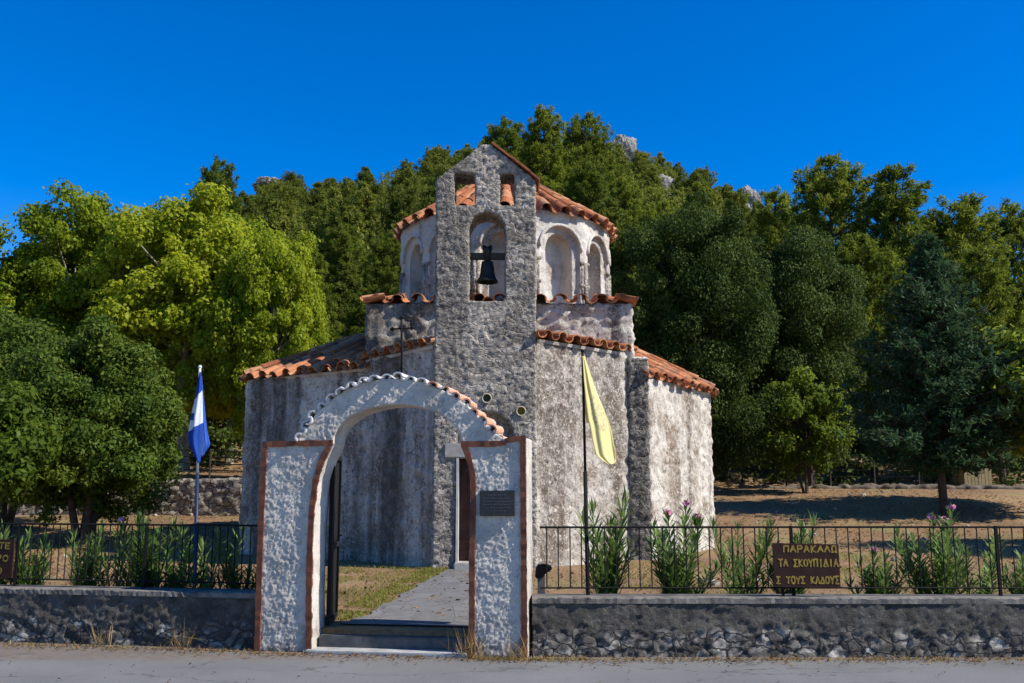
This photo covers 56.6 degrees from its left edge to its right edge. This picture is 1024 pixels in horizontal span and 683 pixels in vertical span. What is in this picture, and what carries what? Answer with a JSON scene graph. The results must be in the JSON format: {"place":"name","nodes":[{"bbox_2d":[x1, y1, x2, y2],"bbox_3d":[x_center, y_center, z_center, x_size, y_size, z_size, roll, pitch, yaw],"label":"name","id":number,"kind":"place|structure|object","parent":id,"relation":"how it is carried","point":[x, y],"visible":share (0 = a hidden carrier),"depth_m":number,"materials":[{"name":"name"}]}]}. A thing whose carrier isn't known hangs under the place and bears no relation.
{"place":"outdoors","nodes":[
{"label":"outdoors","id":0,"kind":"place"},
{"bbox_2d":[341,569,468,625],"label":"path","id":1,"kind":"structure","parent":0,"point":[393,613],"depth_m":11.50,"materials":[{"name":"concrete"}]},
{"bbox_2d":[0,642,1023,682],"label":"road","id":2,"kind":"structure","parent":0,"point":[48,664],"depth_m":8.67,"materials":[{"name":"asphalt"}]},
{"bbox_2d":[0,584,255,648],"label":"roadside wall","id":3,"kind":"structure","parent":2,"relation":"on","point":[154,616],"depth_m":10.07,"materials":[{"name":"stone"}]},
{"bbox_2d":[0,523,256,588],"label":"railing","id":4,"kind":"object","parent":3,"relation":"on","point":[15,578],"visible":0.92,"depth_m":10.34,"materials":[{"name":"metal"}]},
{"bbox_2d":[0,539,15,577],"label":"notice board","id":5,"kind":"object","parent":4,"relation":"attached to","point":[7,549],"visible":1,"depth_m":10.30,"materials":[{"name":"wood"}]},
{"bbox_2d":[254,315,532,657],"bbox_3d":[-1.158,1.467,10.093,2.838,3.479,1.143,-3,-9,16],"label":"gateway","id":6,"kind":"object","parent":2,"relation":"on","point":[300,479],"visible":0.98,"depth_m":9.73,"materials":[{"name":"paint"}]},
{"bbox_2d":[326,456,342,624],"bbox_3d":[-1.932,2.152,10.454,0.088,1.780,0.749,1,-9,-4],"label":"gate door","id":7,"kind":"structure","parent":6,"relation":"in","point":[334,535],"depth_m":10.44,"materials":[{"name":"metal"}]},
{"bbox_2d":[480,490,514,515],"bbox_3d":[-0.147,1.622,9.528,0.352,0.252,0.057,-1,-9,8],"label":"plaque","id":8,"kind":"object","parent":6,"relation":"attached to","point":[497,502],"visible":1,"depth_m":9.50,"materials":[{"name":"metal"}]},
{"bbox_2d":[1,639,1017,664],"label":"verge weeds","id":9,"kind":"object","parent":2,"relation":"on","point":[492,657],"visible":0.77,"depth_m":9.20,"materials":[{"name":"plant"}]},
{"bbox_2d":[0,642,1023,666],"bbox_3d":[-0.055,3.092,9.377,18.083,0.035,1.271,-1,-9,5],"label":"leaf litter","id":10,"kind":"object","parent":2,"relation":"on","point":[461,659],"visible":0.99,"depth_m":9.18,"materials":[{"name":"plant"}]},
{"bbox_2d":[531,594,1023,657],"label":"roadside wall","id":11,"kind":"structure","parent":2,"relation":"on","point":[787,625],"depth_m":9.35,"materials":[{"name":"stone"}]},
{"bbox_2d":[540,526,1023,595],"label":"railing","id":12,"kind":"object","parent":11,"relation":"on","point":[998,566],"visible":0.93,"depth_m":9.60,"materials":[{"name":"metal"}]},
{"bbox_2d":[772,543,840,596],"bbox_3d":[2.935,2.295,9.473,0.655,0.559,0.043,0,-9,1],"label":"notice board","id":13,"kind":"object","parent":11,"relation":"on","point":[807,565],"visible":1,"depth_m":9.46,"materials":[{"name":"wood"}]},
{"bbox_2d":[0,288,1023,653],"bbox_3d":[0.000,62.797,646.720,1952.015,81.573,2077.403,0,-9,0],"label":"ground","id":14,"kind":"structure","parent":0,"point":[874,512],"depth_m":25.00,"materials":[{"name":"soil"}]},
{"bbox_2d":[7,532,54,584],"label":"oleander bush","id":15,"kind":"object","parent":14,"relation":"on","point":[32,571],"visible":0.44,"depth_m":10.89,"materials":[{"name":"green plant"}]},
{"bbox_2d":[0,379,69,511],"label":"young tree","id":16,"kind":"object","parent":14,"relation":"on","point":[26,453],"visible":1,"depth_m":19.60,"materials":[{"name":"green plant"}]},
{"bbox_2d":[0,220,77,349],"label":"plane tree","id":17,"kind":"object","parent":14,"relation":"on","point":[7,300],"visible":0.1,"depth_m":33.79,"materials":[{"name":"green plant"}]},
{"bbox_2d":[0,303,101,530],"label":"evergreen tree","id":18,"kind":"object","parent":14,"relation":"on","point":[17,334],"visible":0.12,"depth_m":24.32,"materials":[{"name":"green plant"}]},
{"bbox_2d":[0,177,165,377],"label":"plane tree","id":19,"kind":"object","parent":14,"relation":"on","point":[60,285],"visible":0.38,"depth_m":34.08,"materials":[{"name":"green plant"}]},
{"bbox_2d":[64,517,110,585],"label":"oleander bush","id":20,"kind":"object","parent":14,"relation":"on","point":[82,567],"visible":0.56,"depth_m":10.77,"materials":[{"name":"green plant"}]},
{"bbox_2d":[0,314,189,544],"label":"evergreen tree","id":21,"kind":"object","parent":14,"relation":"on","point":[96,422],"visible":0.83,"depth_m":21.70,"materials":[{"name":"green plant"}]},
{"bbox_2d":[84,515,151,586],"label":"oleander bush","id":22,"kind":"object","parent":14,"relation":"on","point":[118,565],"visible":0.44,"depth_m":10.72,"materials":[{"name":"green plant"}]},
{"bbox_2d":[7,477,241,515],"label":"retaining wall","id":23,"kind":"structure","parent":14,"relation":"on","point":[219,496],"depth_m":27.67,"materials":[{"name":"stone"}]},
{"bbox_2d":[163,449,242,478],"bbox_3d":[-9.000,3.746,28.312,6.169,1.273,0.066,-2,-9,10],"label":"wire fence","id":24,"kind":"object","parent":23,"relation":"on","point":[210,457],"visible":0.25,"depth_m":28.31,"materials":[{"name":"grey metal"}]},
{"bbox_2d":[120,506,181,586],"bbox_3d":[-4.109,2.491,10.742,0.675,1.277,0.870,4,-10,-22],"label":"oleander bush","id":25,"kind":"object","parent":14,"relation":"on","point":[139,520],"visible":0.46,"depth_m":10.61,"materials":[{"name":"green plant"}]},
{"bbox_2d":[148,544,191,587],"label":"oleander bush","id":26,"kind":"object","parent":14,"relation":"on","point":[169,577],"visible":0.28,"depth_m":10.63,"materials":[{"name":"green plant"}]},
{"bbox_2d":[115,416,243,465],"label":"undergrowth","id":27,"kind":"object","parent":14,"relation":"on","point":[223,438],"visible":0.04,"depth_m":39.36,"materials":[{"name":"green plant"}]},
{"bbox_2d":[78,179,305,471],"bbox_3d":[-11.236,-0.315,33.490,8.158,10.373,7.790,0,-9,0],"label":"plane tree","id":28,"kind":"object","parent":14,"relation":"on","point":[171,263],"visible":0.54,"depth_m":31.66,"materials":[{"name":"green plant"}]},
{"bbox_2d":[193,365,201,587],"bbox_3d":[-3.476,1.628,10.474,0.109,2.760,0.044,0,-9,0],"label":"flagpole","id":29,"kind":"object","parent":14,"relation":"on","point":[196,507],"visible":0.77,"depth_m":10.41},
{"bbox_2d":[188,372,209,462],"bbox_3d":[-3.476,0.849,10.609,0.227,1.013,0.123,8,-12,-41],"label":"blue white flag","id":30,"kind":"object","parent":29,"relation":"hanging from","point":[198,440],"visible":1,"depth_m":10.56,"materials":[{"name":"fabric"}]},
{"bbox_2d":[170,519,249,588],"bbox_3d":[-3.431,2.534,10.550,0.847,1.138,0.823,-5,-10,30],"label":"oleander bush","id":31,"kind":"object","parent":14,"relation":"on","point":[207,568],"visible":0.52,"depth_m":10.51,"materials":[{"name":"green plant"}]},
{"bbox_2d":[190,154,244,231],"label":"pine tree","id":32,"kind":"object","parent":14,"relation":"on","point":[214,174],"visible":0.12,"depth_m":63.95,"materials":[{"name":"green plant"}]},
{"bbox_2d":[214,538,256,588],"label":"oleander bush","id":33,"kind":"object","parent":14,"relation":"on","point":[237,575],"visible":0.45,"depth_m":10.48,"materials":[{"name":"green plant"}]},
{"bbox_2d":[230,190,266,225],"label":"hill pine","id":34,"kind":"object","parent":14,"relation":"on","point":[249,209],"visible":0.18,"depth_m":116.80,"materials":[{"name":"green plant"}]},
{"bbox_2d":[188,210,327,463],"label":"plane tree","id":35,"kind":"object","parent":14,"relation":"on","point":[254,225],"depth_m":41.65,"materials":[{"name":"green plant"}]},
{"bbox_2d":[204,226,332,440],"bbox_3d":[-7.932,0.309,31.377,4.313,8.522,4.517,-5,-10,27],"label":"plane tree","id":36,"kind":"object","parent":14,"relation":"on","point":[290,292],"visible":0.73,"depth_m":30.41,"materials":[{"name":"green plant"}]},
{"bbox_2d":[243,191,295,232],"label":"hill pine","id":37,"kind":"object","parent":14,"relation":"on","point":[265,199],"visible":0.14,"depth_m":123.88,"materials":[{"name":"green plant"}]},
{"bbox_2d":[257,198,297,248],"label":"hill pine","id":38,"kind":"object","parent":14,"relation":"on","point":[278,219],"visible":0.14,"depth_m":72.00,"materials":[{"name":"green plant"}]},
{"bbox_2d":[264,178,303,235],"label":"hill pine","id":39,"kind":"object","parent":14,"relation":"on","point":[282,189],"visible":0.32,"depth_m":148.85,"materials":[{"name":"green plant"}]},
{"bbox_2d":[273,170,310,210],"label":"hill pine","id":40,"kind":"object","parent":14,"relation":"on","point":[293,177],"visible":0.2,"depth_m":169.35,"materials":[{"name":"green plant"}]},
{"bbox_2d":[88,622,534,660],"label":"verge weeds","id":41,"kind":"object","parent":14,"relation":"on","point":[479,650],"visible":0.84,"depth_m":9.30,"materials":[{"name":"plant"}]},
{"bbox_2d":[296,181,328,230],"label":"hill pine","id":42,"kind":"object","parent":14,"relation":"on","point":[318,193],"visible":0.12,"depth_m":130.23,"materials":[{"name":"green plant"}]},
{"bbox_2d":[305,248,344,341],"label":"pine tree","id":43,"kind":"object","parent":14,"relation":"on","point":[317,258],"visible":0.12,"depth_m":53.10,"materials":[{"name":"green plant"}]},
{"bbox_2d":[308,185,359,253],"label":"hill pine","id":44,"kind":"object","parent":14,"relation":"on","point":[330,207],"visible":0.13,"depth_m":91.51,"materials":[{"name":"green plant"}]},
{"bbox_2d":[315,197,375,272],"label":"hill pine","id":45,"kind":"object","parent":14,"relation":"on","point":[343,215],"visible":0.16,"depth_m":80.47,"materials":[{"name":"green plant"}]},
{"bbox_2d":[321,221,371,308],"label":"pine tree","id":46,"kind":"object","parent":14,"relation":"on","point":[336,239],"visible":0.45,"depth_m":67.14,"materials":[{"name":"green plant"}]},
{"bbox_2d":[328,252,364,339],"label":"hill pine","id":47,"kind":"object","parent":14,"relation":"on","point":[348,285],"visible":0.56,"depth_m":64.98,"materials":[{"name":"green plant"}]},
{"bbox_2d":[334,298,365,339],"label":"pine tree","id":48,"kind":"object","parent":14,"relation":"on","point":[354,320],"visible":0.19,"depth_m":46.31,"materials":[{"name":"green plant"}]},
{"bbox_2d":[332,177,372,215],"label":"hill pine","id":49,"kind":"object","parent":14,"relation":"on","point":[348,190],"visible":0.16,"depth_m":123.83,"materials":[{"name":"green plant"}]},
{"bbox_2d":[350,180,381,251],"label":"hill pine","id":50,"kind":"object","parent":14,"relation":"on","point":[363,199],"visible":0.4,"depth_m":106.81,"materials":[{"name":"green plant"}]},
{"bbox_2d":[345,230,401,322],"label":"pine tree","id":51,"kind":"object","parent":14,"relation":"on","point":[383,248],"visible":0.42,"depth_m":58.66,"materials":[{"name":"green plant"}]},
{"bbox_2d":[325,565,447,620],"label":"green grass","id":52,"kind":"structure","parent":14,"relation":"on","point":[430,571],"depth_m":13.44,"materials":[{"name":"plant"}]},
{"bbox_2d":[369,183,420,274],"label":"hill pine","id":53,"kind":"object","parent":14,"relation":"on","point":[406,200],"visible":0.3,"depth_m":88.02,"materials":[{"name":"green plant"}]},
{"bbox_2d":[378,166,422,213],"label":"hill pine","id":54,"kind":"object","parent":14,"relation":"on","point":[408,173],"visible":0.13,"depth_m":132.11,"materials":[{"name":"green plant"}]},
{"bbox_2d":[416,184,435,209],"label":"hill pine","id":55,"kind":"object","parent":14,"relation":"on","point":[428,198],"visible":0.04,"depth_m":72.04,"materials":[{"name":"green plant"}]},
{"bbox_2d":[419,159,453,197],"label":"hill pine","id":56,"kind":"object","parent":14,"relation":"on","point":[442,170],"visible":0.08,"depth_m":126.22,"materials":[{"name":"green plant"}]},
{"bbox_2d":[419,145,454,184],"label":"hill pine","id":57,"kind":"object","parent":14,"relation":"on","point":[440,154],"visible":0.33,"depth_m":193.44,"materials":[{"name":"green plant"}]},
{"bbox_2d":[239,142,719,568],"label":"chapel","id":58,"kind":"structure","parent":14,"relation":"on","point":[504,352],"depth_m":18.16,"materials":[{"name":"stone"}]},
{"bbox_2d":[470,245,504,284],"bbox_3d":[-0.457,-1.408,17.638,0.671,0.749,0.400,-4,-10,25],"label":"bell","id":59,"kind":"object","parent":58,"relation":"hanging from","point":[487,273],"visible":0.98,"depth_m":17.58,"materials":[{"name":"brown metal"}]},
{"bbox_2d":[479,114,529,162],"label":"pine tree","id":60,"kind":"object","parent":14,"relation":"on","point":[510,140],"visible":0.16,"depth_m":93.06,"materials":[{"name":"green plant"}]},
{"bbox_2d":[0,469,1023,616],"bbox_3d":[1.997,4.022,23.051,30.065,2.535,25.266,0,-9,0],"label":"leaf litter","id":61,"kind":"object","parent":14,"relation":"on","point":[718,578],"visible":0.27,"depth_m":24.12,"materials":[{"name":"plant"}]},
{"bbox_2d":[287,152,747,283],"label":"distant wood","id":62,"kind":"object","parent":14,"relation":"on","point":[384,185],"depth_m":136.21,"materials":[{"name":"plant"}]},
{"bbox_2d":[20,469,1022,592],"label":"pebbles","id":63,"kind":"object","parent":14,"relation":"on","point":[715,582],"visible":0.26,"depth_m":25.74,"materials":[{"name":"stone"}]},
{"bbox_2d":[535,563,551,593],"bbox_3d":[0.327,2.636,9.819,0.174,0.664,0.160,0,-9,0],"label":"floodlight","id":64,"kind":"object","parent":14,"relation":"on","point":[540,572],"visible":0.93,"depth_m":9.80,"materials":[{"name":"metal"}]},
{"bbox_2d":[511,103,582,199],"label":"pine tree","id":65,"kind":"object","parent":14,"relation":"on","point":[547,168],"visible":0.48,"depth_m":86.86,"materials":[{"name":"green plant"}]},
{"bbox_2d":[581,349,589,594],"bbox_3d":[0.756,1.480,9.789,0.068,2.839,0.044,0,-9,0],"label":"flagpole","id":66,"kind":"object","parent":14,"relation":"on","point":[586,531],"visible":0.85,"depth_m":9.76,"materials":[{"name":"metal"}]},
{"bbox_2d":[583,356,615,463],"bbox_3d":[0.914,0.719,9.940,0.352,1.122,0.181,0,-9,0],"label":"yellow flag","id":67,"kind":"object","parent":66,"relation":"hanging from","point":[601,431],"visible":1,"depth_m":9.91,"materials":[{"name":"fabric"}]},
{"bbox_2d":[561,158,618,212],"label":"pine tree","id":68,"kind":"object","parent":14,"relation":"on","point":[587,179],"visible":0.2,"depth_m":73.74,"materials":[{"name":"green plant"}]},
{"bbox_2d":[554,111,631,199],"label":"pine tree","id":69,"kind":"object","parent":14,"relation":"on","point":[597,147],"visible":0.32,"depth_m":90.74,"materials":[{"name":"green plant"}]},
{"bbox_2d":[570,485,638,593],"bbox_3d":[1.012,2.301,10.314,0.708,1.514,0.914,-5,-10,30],"label":"oleander bush","id":70,"kind":"object","parent":14,"relation":"on","point":[610,559],"visible":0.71,"depth_m":10.28,"materials":[{"name":"green plant"}]},
{"bbox_2d":[597,196,633,296],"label":"hill pine","id":71,"kind":"object","parent":14,"relation":"on","point":[609,209],"visible":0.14,"depth_m":63.08,"materials":[{"name":"green plant"}]},
{"bbox_2d":[604,134,636,163],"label":"rock outcrop","id":72,"kind":"object","parent":14,"relation":"on","point":[629,145],"visible":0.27,"depth_m":211.80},
{"bbox_2d":[607,175,644,271],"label":"pine tree","id":73,"kind":"object","parent":14,"relation":"on","point":[628,195],"visible":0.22,"depth_m":69.84,"materials":[{"name":"green plant"}]},
{"bbox_2d":[624,149,660,178],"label":"hill pine","id":74,"kind":"object","parent":14,"relation":"on","point":[639,159],"visible":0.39,"depth_m":184.14,"materials":[{"name":"green plant"}]},
{"bbox_2d":[625,189,666,220],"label":"hill pine","id":75,"kind":"object","parent":14,"relation":"on","point":[658,198],"visible":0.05,"depth_m":75.64,"materials":[{"name":"green plant"}]},
{"bbox_2d":[613,199,691,302],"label":"pine tree","id":76,"kind":"object","parent":14,"relation":"on","point":[661,208],"visible":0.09,"depth_m":61.19,"materials":[{"name":"green plant"}]},
{"bbox_2d":[635,179,687,210],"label":"hill pine","id":77,"kind":"object","parent":14,"relation":"on","point":[646,190],"visible":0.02,"depth_m":86.42,"materials":[{"name":"green plant"}]},
{"bbox_2d":[644,499,730,593],"bbox_3d":[1.783,2.376,10.272,0.968,1.361,0.960,7,-12,-39],"label":"oleander bush","id":78,"kind":"object","parent":14,"relation":"on","point":[669,571],"visible":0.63,"depth_m":10.15,"materials":[{"name":"green plant"}]},
{"bbox_2d":[679,170,718,205],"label":"hill pine","id":79,"kind":"object","parent":14,"relation":"on","point":[694,176],"visible":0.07,"depth_m":155.46,"materials":[{"name":"green plant"}]},
{"bbox_2d":[610,189,789,481],"bbox_3d":[6.442,0.200,34.504,6.618,11.025,5.959,0,-9,0],"label":"oak tree","id":80,"kind":"object","parent":14,"relation":"on","point":[687,272],"visible":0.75,"depth_m":33.14,"materials":[{"name":"green plant"}]},
{"bbox_2d":[681,180,726,234],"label":"pine tree","id":81,"kind":"object","parent":14,"relation":"on","point":[698,186],"visible":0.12,"depth_m":77.36,"materials":[{"name":"green plant"}]},
{"bbox_2d":[718,187,758,241],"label":"hill pine","id":82,"kind":"object","parent":14,"relation":"on","point":[740,198],"visible":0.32,"depth_m":132.92,"materials":[{"name":"green plant"}]},
{"bbox_2d":[702,515,781,593],"bbox_3d":[2.529,2.455,10.274,0.823,1.204,0.847,1,-9,-6],"label":"oleander bush","id":83,"kind":"object","parent":14,"relation":"on","point":[739,572],"visible":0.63,"depth_m":10.22,"materials":[{"name":"green plant"}]},
{"bbox_2d":[690,273,809,474],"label":"oak tree","id":84,"kind":"object","parent":14,"relation":"on","point":[749,392],"visible":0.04,"depth_m":41.42,"materials":[{"name":"green plant"}]},
{"bbox_2d":[745,185,798,269],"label":"pine tree","id":85,"kind":"object","parent":14,"relation":"on","point":[765,220],"visible":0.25,"depth_m":57.51,"materials":[{"name":"green plant"}]},
{"bbox_2d":[751,510,822,593],"bbox_3d":[2.979,2.423,10.244,0.827,1.250,0.641,-1,-9,8],"label":"oleander bush","id":86,"kind":"object","parent":14,"relation":"on","point":[796,540],"visible":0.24,"depth_m":10.21,"materials":[{"name":"green plant"}]},
{"bbox_2d":[748,365,858,493],"bbox_3d":[10.212,3.321,33.694,3.825,4.735,3.843,3,-9,-17],"label":"young tree","id":87,"kind":"object","parent":14,"relation":"on","point":[796,442],"visible":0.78,"depth_m":32.86,"materials":[{"name":"green plant"}]},
{"bbox_2d":[737,219,872,484],"bbox_3d":[11.544,0.564,37.339,5.236,10.927,6.005,-1,-9,4],"label":"oak tree","id":88,"kind":"object","parent":14,"relation":"on","point":[802,330],"visible":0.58,"depth_m":36.34,"materials":[{"name":"green plant"}]},
{"bbox_2d":[591,552,1018,593],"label":"green grass","id":89,"kind":"structure","parent":14,"relation":"on","point":[711,591],"depth_m":15.81,"materials":[{"name":"plant"}]},
{"bbox_2d":[777,151,883,420],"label":"pine tree","id":90,"kind":"object","parent":14,"relation":"on","point":[831,199],"visible":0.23,"depth_m":50.51,"materials":[{"name":"green plant"}]},
{"bbox_2d":[741,456,959,485],"bbox_3d":[13.250,5.124,37.004,8.575,1.400,0.062,0,-9,2],"label":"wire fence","id":91,"kind":"object","parent":14,"relation":"on","point":[857,463],"visible":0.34,"depth_m":37.01,"materials":[{"name":"metal"}]},
{"bbox_2d":[820,231,916,477],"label":"pine tree","id":92,"kind":"object","parent":14,"relation":"on","point":[854,254],"visible":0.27,"depth_m":42.27,"materials":[{"name":"green plant"}]},
{"bbox_2d":[713,419,1023,485],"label":"undergrowth","id":93,"kind":"object","parent":14,"relation":"on","point":[861,451],"visible":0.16,"depth_m":39.44,"materials":[{"name":"green plant"}]},
{"bbox_2d":[842,542,914,593],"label":"oleander bush","id":94,"kind":"object","parent":14,"relation":"on","point":[867,575],"visible":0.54,"depth_m":10.22,"materials":[{"name":"green plant"}]},
{"bbox_2d":[738,483,1023,489],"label":"rubble wall","id":95,"kind":"structure","parent":14,"relation":"on","point":[902,486],"depth_m":35.51,"materials":[{"name":"stone"}]},
{"bbox_2d":[841,162,978,390],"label":"pine tree","id":96,"kind":"object","parent":14,"relation":"on","point":[888,209],"visible":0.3,"depth_m":47.74,"materials":[{"name":"green plant"}]},
{"bbox_2d":[832,231,1023,515],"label":"cedar tree","id":97,"kind":"object","parent":14,"relation":"on","point":[933,362],"visible":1,"depth_m":28.05,"materials":[{"name":"green plant"}]},
{"bbox_2d":[888,502,974,593],"bbox_3d":[4.543,2.396,10.263,0.912,1.317,0.919,-3,-10,21],"label":"oleander bush","id":98,"kind":"object","parent":14,"relation":"on","point":[937,566],"visible":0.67,"depth_m":10.17,"materials":[{"name":"green plant"}]},
{"bbox_2d":[905,190,1023,344],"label":"pine tree","id":99,"kind":"object","parent":14,"relation":"on","point":[964,230],"visible":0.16,"depth_m":46.44,"materials":[{"name":"green plant"}]},
{"bbox_2d":[927,529,1009,593],"bbox_3d":[5.097,2.561,10.399,0.867,1.030,0.891,6,-11,-35],"label":"oleander bush","id":100,"kind":"object","parent":14,"relation":"on","point":[986,579],"visible":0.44,"depth_m":10.37,"materials":[{"name":"green plant"}]},
{"bbox_2d":[947,454,991,486],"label":"shed","id":101,"kind":"structure","parent":14,"relation":"on","point":[985,478],"depth_m":36.45,"materials":[{"name":"brown wood"}]},
{"bbox_2d":[929,324,1023,462],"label":"young tree","id":102,"kind":"object","parent":14,"relation":"on","point":[1015,372],"visible":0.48,"depth_m":27.86,"materials":[{"name":"green plant"}]},
{"bbox_2d":[940,242,1023,484],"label":"pine tree","id":103,"kind":"object","parent":14,"relation":"on","point":[1001,299],"visible":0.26,"depth_m":39.98,"materials":[{"name":"green plant"}]},
{"bbox_2d":[978,197,1023,305],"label":"pine tree","id":104,"kind":"object","parent":14,"relation":"on","point":[1011,221],"visible":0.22,"depth_m":50.71,"materials":[{"name":"green plant"}]},
{"bbox_2d":[1001,550,1023,593],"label":"oleander bush","id":105,"kind":"object","parent":14,"relation":"on","point":[1019,578],"visible":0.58,"depth_m":10.07,"materials":[{"name":"green plant"}]},
{"bbox_2d":[0,0,1023,278],"label":"sky","id":106,"kind":"structure","parent":0,"point":[126,100],"materials":[{"name":"blue"}]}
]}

